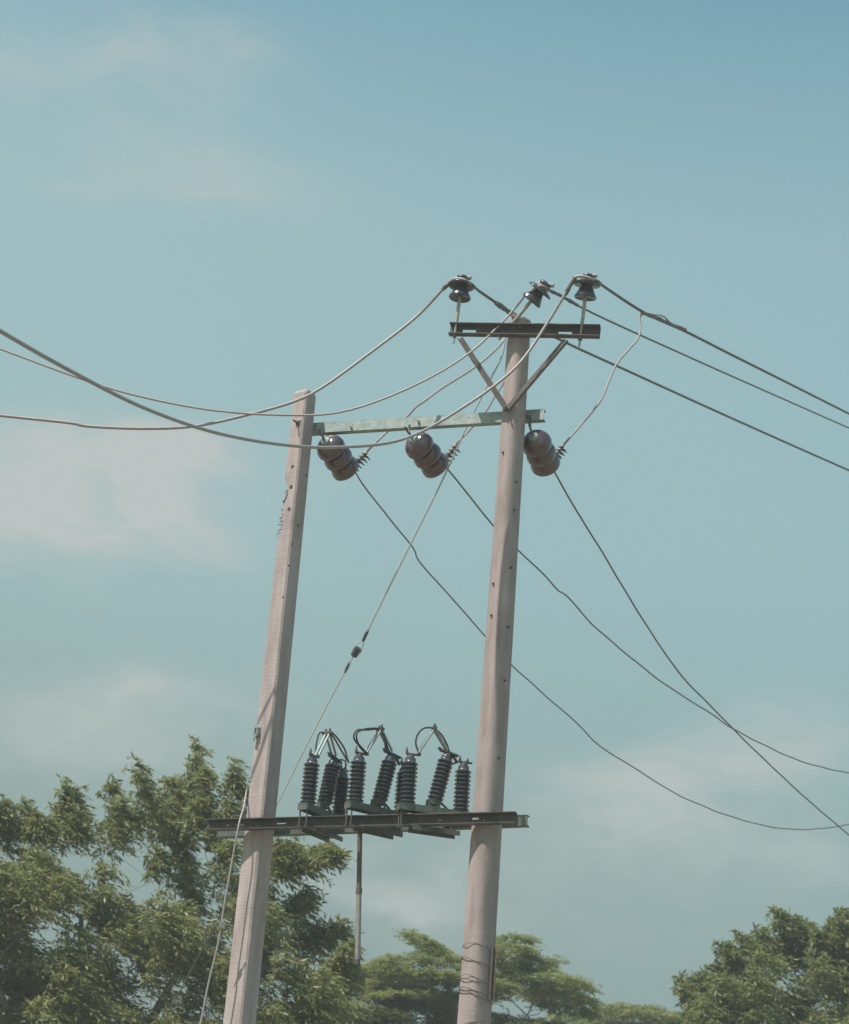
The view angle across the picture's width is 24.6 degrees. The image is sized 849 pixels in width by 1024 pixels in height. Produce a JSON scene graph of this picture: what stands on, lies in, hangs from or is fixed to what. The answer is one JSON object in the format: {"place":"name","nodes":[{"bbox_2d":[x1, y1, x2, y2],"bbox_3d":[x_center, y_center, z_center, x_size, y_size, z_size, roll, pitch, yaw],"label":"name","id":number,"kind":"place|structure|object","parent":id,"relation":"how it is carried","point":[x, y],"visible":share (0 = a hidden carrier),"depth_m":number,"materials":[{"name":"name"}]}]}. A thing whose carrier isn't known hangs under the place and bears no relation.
{"place":"outdoors","nodes":[
{"label":"outdoors","id":0,"kind":"place"},
{"bbox_2d":[0,0,848,1023],"label":"sky","id":1,"kind":"structure","parent":0,"point":[226,205],"materials":[{"name":"blue"}]},
{"label":"ground","id":2,"kind":"structure","parent":0,"visible":0},
{"bbox_2d":[0,734,366,1023],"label":"tree","id":3,"kind":"object","parent":2,"relation":"on","point":[50,991],"visible":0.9,"depth_m":26.34,"materials":[{"name":"green plant"}]},
{"bbox_2d":[223,389,315,1023],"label":"concrete pole","id":4,"kind":"object","parent":2,"relation":"on","point":[242,994],"visible":0.96,"depth_m":16.54,"materials":[{"name":"beige concrete"}]},
{"bbox_2d":[200,778,248,1023],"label":"earth cable","id":5,"kind":"object","parent":4,"relation":"attached to","point":[222,924],"visible":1,"depth_m":15.81,"materials":[{"name":"metal"}]},
{"bbox_2d":[162,341,505,1023],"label":"stay wire","id":6,"kind":"object","parent":2,"relation":"on","point":[356,652],"visible":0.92,"depth_m":18.01,"materials":[{"name":"grey metal"}]},
{"bbox_2d":[256,928,609,1023],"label":"tree","id":7,"kind":"object","parent":2,"relation":"on","point":[405,988],"visible":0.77,"depth_m":35.63,"materials":[{"name":"green plant"}]},
{"bbox_2d":[457,313,530,1023],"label":"concrete pole","id":8,"kind":"object","parent":2,"relation":"on","point":[480,923],"visible":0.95,"depth_m":16.02,"materials":[{"name":"grey concrete"}]},
{"bbox_2d":[204,811,516,831],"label":"support beam","id":9,"kind":"structure","parent":8,"relation":"attached to","point":[391,820],"depth_m":15.90,"materials":[{"name":"metal"}]},
{"bbox_2d":[297,728,349,842],"bbox_3d":[-0.794,2.261,16.310,0.212,0.913,0.604,-9,-26,30],"label":"isolator switch","id":10,"kind":"object","parent":9,"relation":"attached to","point":[334,781],"visible":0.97,"depth_m":16.28,"materials":[{"name":"grey ceramic"}]},
{"bbox_2d":[344,724,407,839],"bbox_3d":[-0.368,2.213,16.148,0.613,0.913,0.140,19,-26,-31],"label":"isolator switch","id":11,"kind":"object","parent":9,"relation":"attached to","point":[382,788],"visible":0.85,"depth_m":16.06,"materials":[{"name":"grey ceramic"}]},
{"bbox_2d":[354,832,363,964],"bbox_3d":[-0.537,3.103,15.855,0.124,1.140,0.091,4,-22,0],"label":"operating rod","id":12,"kind":"object","parent":11,"relation":"attached to","point":[357,960],"visible":0.97,"depth_m":15.81,"materials":[{"name":"grey metal"}]},
{"bbox_2d":[396,723,472,838],"bbox_3d":[0.091,2.183,15.951,0.604,0.913,0.140,11,-23,-15],"label":"isolator switch","id":13,"kind":"object","parent":9,"relation":"attached to","point":[407,804],"visible":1,"depth_m":15.88,"materials":[{"name":"grey ceramic"}]},
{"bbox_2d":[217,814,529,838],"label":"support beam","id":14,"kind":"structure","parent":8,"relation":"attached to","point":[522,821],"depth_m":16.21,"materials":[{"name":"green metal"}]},
{"bbox_2d":[312,409,545,435],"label":"tie beam","id":15,"kind":"structure","parent":8,"relation":"attached to","point":[415,423],"depth_m":17.51,"materials":[{"name":"metal"}]},
{"bbox_2d":[317,428,358,480],"bbox_3d":[-0.839,-0.564,17.738,0.272,0.276,0.573,-8,-44,28],"label":"disc insulator string","id":16,"kind":"object","parent":15,"relation":"hanging from","point":[341,464],"visible":0.91,"depth_m":17.70,"materials":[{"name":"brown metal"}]},
{"bbox_2d":[356,451,369,471],"bbox_3d":[-0.605,-0.448,17.975,0.207,0.250,0.077,4,-22,0],"label":"strain clamp","id":17,"kind":"object","parent":16,"relation":"attached to","point":[362,456],"visible":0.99,"depth_m":17.98,"materials":[{"name":"metal"}]},
{"bbox_2d":[366,337,506,452],"bbox_3d":[0.166,-1.178,18.131,1.350,1.368,0.153,2,-22,6],"label":"jumper wire","id":18,"kind":"object","parent":17,"relation":"attached to","point":[441,388],"visible":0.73,"depth_m":18.07,"materials":[{"name":"metal"}]},
{"bbox_2d":[355,473,848,829],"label":"span wire","id":19,"kind":"object","parent":16,"relation":"attached to","point":[546,696],"visible":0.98,"depth_m":21.85,"materials":[{"name":"black metal"}]},
{"bbox_2d":[404,424,448,477],"bbox_3d":[-0.030,-0.591,17.479,0.271,0.310,0.573,-10,-42,32],"label":"disc insulator string","id":20,"kind":"object","parent":15,"relation":"hanging from","point":[426,455],"visible":0.91,"depth_m":17.43,"materials":[{"name":"brown ceramic"}]},
{"bbox_2d":[446,444,459,461],"bbox_3d":[0.224,-0.494,17.710,0.204,0.274,0.074,4,-22,0],"label":"strain clamp","id":21,"kind":"object","parent":20,"relation":"attached to","point":[452,449],"visible":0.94,"depth_m":17.72,"materials":[{"name":"metal"}]},
{"bbox_2d":[456,381,503,444],"bbox_3d":[0.570,-0.989,17.769,0.590,0.771,0.134,-8,-25,28],"label":"jumper wire","id":22,"kind":"object","parent":21,"relation":"attached to","point":[486,410],"visible":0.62,"depth_m":17.78,"materials":[{"name":"metal"}]},
{"bbox_2d":[448,469,848,772],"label":"span wire","id":23,"kind":"object","parent":20,"relation":"attached to","point":[490,522],"visible":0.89,"depth_m":21.20,"materials":[{"name":"black metal"}]},
{"bbox_2d":[524,417,559,476],"bbox_3d":[0.999,-0.611,17.182,0.271,0.336,0.573,-4,-38,20],"label":"disc insulator string","id":24,"kind":"object","parent":15,"relation":"hanging from","point":[542,458],"visible":1,"depth_m":17.13,"materials":[{"name":"brown ceramic"}]},
{"bbox_2d":[556,444,566,458],"bbox_3d":[1.180,-0.489,17.438,0.191,0.258,0.079,4,-22,0],"label":"strain clamp","id":25,"kind":"object","parent":24,"relation":"attached to","point":[560,448],"visible":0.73,"depth_m":17.45,"materials":[{"name":"metal"}]},
{"bbox_2d":[554,472,848,835],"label":"span wire","id":26,"kind":"object","parent":24,"relation":"attached to","point":[579,515],"visible":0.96,"depth_m":20.67,"materials":[{"name":"black metal"}]},
{"bbox_2d":[459,943,492,1023],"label":"binding wire","id":27,"kind":"object","parent":8,"relation":"attached to","point":[475,981],"visible":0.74,"depth_m":15.14,"materials":[{"name":"black metal"}]},
{"bbox_2d":[489,947,497,999],"bbox_3d":[0.535,3.593,15.196,0.032,0.407,0.037,-12,-27,34],"label":"steel strip","id":28,"kind":"object","parent":8,"relation":"attached to","point":[493,973],"visible":1,"depth_m":15.20,"materials":[{"name":"grey metal"}]},
{"bbox_2d":[448,322,600,411],"bbox_3d":[0.854,-1.288,17.111,1.356,0.882,0.095,-1,-23,12],"label":"crossarm","id":29,"kind":"object","parent":8,"relation":"attached to","point":[529,330],"visible":1,"depth_m":17.21,"materials":[{"name":"metal"}]},
{"bbox_2d":[449,274,474,343],"bbox_3d":[0.301,-1.813,17.448,0.244,0.664,0.244,24,-25,-40],"label":"pin insulator","id":30,"kind":"object","parent":29,"relation":"attached to","point":[461,289],"visible":1,"depth_m":17.45,"materials":[{"name":"grey ceramic"}]},
{"bbox_2d":[0,275,848,470],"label":"line conductor","id":31,"kind":"object","parent":30,"relation":"attached to","point":[499,305],"visible":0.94,"depth_m":17.44,"materials":[{"name":"metal"}]},
{"bbox_2d":[498,279,550,339],"bbox_3d":[0.874,-1.786,17.333,0.664,0.244,0.244,-50,-40,6],"label":"pin insulator","id":32,"kind":"object","parent":29,"relation":"attached to","point":[536,295],"visible":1,"depth_m":17.25,"materials":[{"name":"grey ceramic"}]},
{"bbox_2d":[0,281,848,427],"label":"line conductor","id":33,"kind":"object","parent":32,"relation":"attached to","point":[548,289],"visible":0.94,"depth_m":17.11,"materials":[{"name":"metal"}]},
{"bbox_2d":[574,273,600,346],"bbox_3d":[1.401,-1.777,17.166,0.244,0.664,0.244,10,-9,-13],"label":"pin insulator","id":34,"kind":"object","parent":29,"relation":"attached to","point":[585,293],"visible":0.97,"depth_m":17.14,"materials":[{"name":"grey ceramic"}]},
{"bbox_2d":[0,273,848,448],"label":"line conductor","id":35,"kind":"object","parent":34,"relation":"attached to","point":[150,410],"visible":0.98,"depth_m":16.28,"materials":[{"name":"metal"}]},
{"bbox_2d":[563,314,641,444],"bbox_3d":[1.647,-1.240,17.753,0.726,1.473,0.113,7,-22,-7],"label":"jumper wire","id":36,"kind":"object","parent":35,"relation":"hanging from","point":[604,392],"visible":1,"depth_m":17.69,"materials":[{"name":"metal"}]},
{"bbox_2d":[538,1001,685,1023],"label":"tree","id":37,"kind":"object","parent":2,"relation":"on","point":[651,1013],"visible":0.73,"depth_m":44.29,"materials":[{"name":"green plant"}]},
{"bbox_2d":[669,905,848,1023],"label":"tree","id":38,"kind":"object","parent":2,"relation":"on","point":[706,996],"visible":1,"depth_m":31.33,"materials":[{"name":"green plant"}]}
]}

